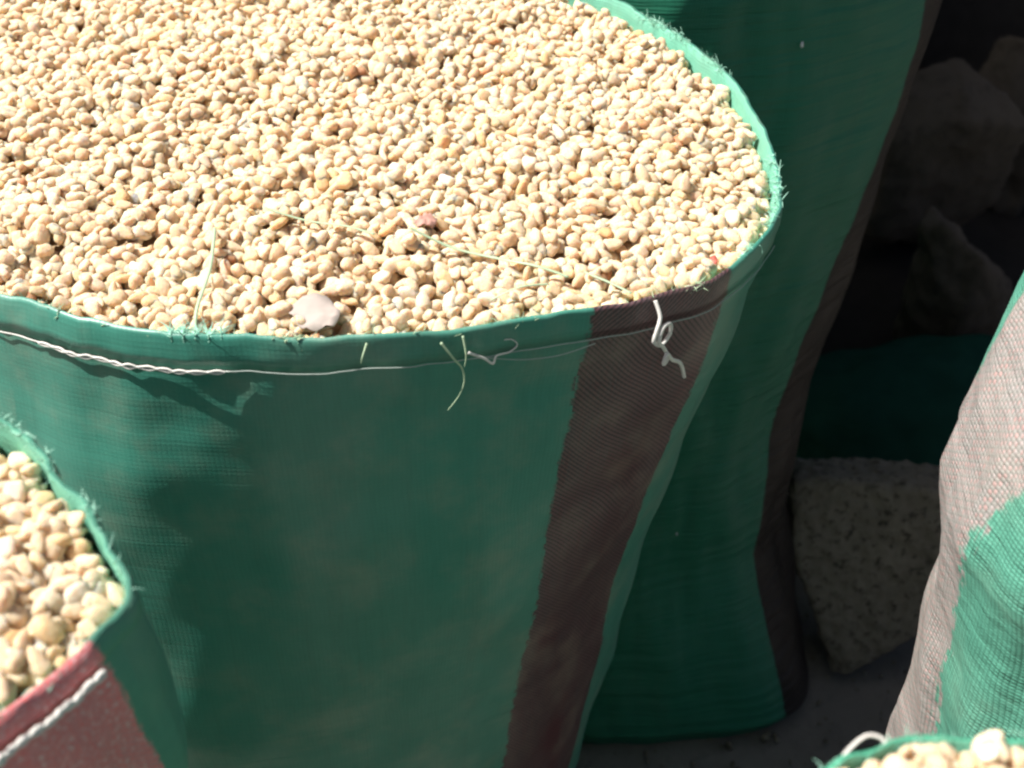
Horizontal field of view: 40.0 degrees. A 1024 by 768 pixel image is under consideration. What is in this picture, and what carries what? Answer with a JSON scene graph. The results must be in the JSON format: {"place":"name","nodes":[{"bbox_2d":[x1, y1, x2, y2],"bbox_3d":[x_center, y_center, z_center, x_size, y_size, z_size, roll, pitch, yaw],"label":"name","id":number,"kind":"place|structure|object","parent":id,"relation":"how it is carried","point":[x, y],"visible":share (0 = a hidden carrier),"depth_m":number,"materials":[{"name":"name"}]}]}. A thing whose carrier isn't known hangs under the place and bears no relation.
{"place":"outdoors","nodes":[
{"label":"outdoors","id":0,"kind":"place"},
{"bbox_2d":[576,490,916,767],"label":"ground","id":1,"kind":"structure","parent":0,"point":[848,710],"depth_m":1.34,"materials":[{"name":"grey concrete"}]},
{"bbox_2d":[0,412,188,767],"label":"grain sack","id":2,"kind":"object","parent":1,"relation":"on","point":[106,696],"visible":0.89,"depth_m":0.45,"materials":[{"name":"fabric"}]},
{"bbox_2d":[0,452,124,712],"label":"grain heap","id":3,"kind":"object","parent":2,"relation":"in","point":[61,591],"visible":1,"depth_m":0.45,"materials":[{"name":"beige food"}]},
{"bbox_2d":[0,0,785,767],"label":"grain sack","id":4,"kind":"object","parent":1,"relation":"on","point":[418,548],"visible":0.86,"depth_m":0.74,"materials":[{"name":"green fabric"}]},
{"bbox_2d":[194,227,216,329],"bbox_3d":[-0.149,-0.049,0.688,0.004,0.020,0.072,0,38,0],"label":"plastic strand","id":5,"kind":"object","parent":4,"relation":"attached to","point":[199,299],"visible":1,"depth_m":0.68},
{"bbox_2d":[0,0,770,337],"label":"grain heap","id":6,"kind":"object","parent":4,"relation":"in","point":[146,146],"visible":0.99,"depth_m":0.78,"materials":[{"name":"beige food"}]},
{"bbox_2d":[289,293,339,331],"bbox_3d":[-0.094,-0.034,0.669,0.025,0.010,0.019,0,38,0],"label":"husk flake","id":7,"kind":"object","parent":6,"relation":"on","point":[317,311],"visible":1,"depth_m":0.67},
{"bbox_2d":[262,207,374,234],"bbox_3d":[-0.099,-0.084,0.720,0.060,0.008,0.004,9,39,11],"label":"plastic strand","id":8,"kind":"object","parent":6,"relation":"on","point":[311,221],"visible":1,"depth_m":0.72},
{"bbox_2d":[413,212,436,228],"bbox_3d":[-0.045,-0.084,0.729,0.010,0.006,0.009,18,42,21],"label":"husk flake","id":9,"kind":"object","parent":6,"relation":"on","point":[426,219],"visible":1,"depth_m":0.73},
{"bbox_2d":[408,226,568,277],"bbox_3d":[-0.012,-0.067,0.702,0.084,0.014,0.006,11,40,14],"label":"plastic strand","id":10,"kind":"object","parent":6,"relation":"on","point":[487,256],"visible":1,"depth_m":0.70},
{"bbox_2d":[491,283,549,299],"bbox_3d":[0.004,-0.045,0.680,0.030,0.005,0.003,-14,41,-17],"label":"plastic strand","id":11,"kind":"object","parent":6,"relation":"on","point":[501,294],"visible":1,"depth_m":0.68},
{"bbox_2d":[584,271,631,293],"bbox_3d":[0.047,-0.050,0.689,0.027,0.003,0.002,23,44,26],"label":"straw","id":12,"kind":"object","parent":6,"relation":"on","point":[609,282],"visible":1,"depth_m":0.69,"materials":[{"name":"beige plant"}]},
{"bbox_2d":[703,255,717,264],"bbox_3d":[0.100,-0.061,0.710,0.008,0.007,0.006,0,38,0],"label":"husk flake","id":13,"kind":"object","parent":6,"relation":"on","point":[714,258],"visible":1,"depth_m":0.71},
{"bbox_2d":[582,0,941,743],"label":"grain sack","id":14,"kind":"object","parent":1,"relation":"on","point":[710,638],"visible":0.4,"depth_m":1.19,"materials":[{"name":"green fabric"}]},
{"bbox_2d":[614,495,916,767],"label":"grit","id":15,"kind":"object","parent":1,"relation":"on","point":[766,736],"visible":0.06,"depth_m":1.32,"materials":[{"name":"grey stone"}]},
{"bbox_2d":[787,457,940,674],"bbox_3d":[0.364,0.180,1.374,0.206,0.208,0.079,5,17,6],"label":"grey stone","id":16,"kind":"object","parent":1,"relation":"on","point":[866,535],"visible":0.67,"depth_m":1.34,"materials":[{"name":"grey stone"}]},
{"bbox_2d":[796,334,993,465],"bbox_3d":[0.470,0.045,1.553,0.400,0.172,0.246,0,38,0],"label":"sack","id":17,"kind":"object","parent":1,"relation":"on","point":[900,399],"visible":0.44,"depth_m":1.49,"materials":[{"name":"green fabric"}]},
{"bbox_2d":[813,725,1023,767],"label":"grain sack","id":18,"kind":"object","parent":1,"relation":"on","point":[880,753],"visible":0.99,"depth_m":0.41,"materials":[{"name":"green fabric"}]},
{"bbox_2d":[863,729,1023,767],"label":"grain heap","id":19,"kind":"object","parent":18,"relation":"in","point":[990,749],"visible":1,"depth_m":0.40,"materials":[{"name":"beige food"}]},
{"bbox_2d":[820,0,1023,355],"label":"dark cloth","id":20,"kind":"object","parent":1,"relation":"on","point":[970,32],"visible":0.12,"depth_m":1.97,"materials":[{"name":"black fabric"}]},
{"bbox_2d":[863,58,1023,243],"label":"grey stone","id":21,"kind":"object","parent":20,"relation":"on","point":[957,142],"visible":0.69,"depth_m":1.80,"materials":[{"name":"grey stone"}]},
{"bbox_2d":[893,206,1012,338],"bbox_3d":[0.548,-0.110,1.718,0.144,0.206,0.126,0,38,0],"label":"grey stone","id":22,"kind":"object","parent":20,"relation":"on","point":[956,283],"visible":0.76,"depth_m":1.67,"materials":[{"name":"grey stone"}]},
{"bbox_2d":[979,36,1023,215],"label":"grey stone","id":23,"kind":"object","parent":20,"relation":"on","point":[1002,68],"visible":0.45,"depth_m":1.92,"materials":[{"name":"grey stone"}]},
{"bbox_2d":[885,272,1023,741],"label":"grain sack","id":24,"kind":"object","parent":1,"relation":"on","point":[965,677],"visible":0.91,"depth_m":0.62,"materials":[{"name":"white fabric"}]}
]}

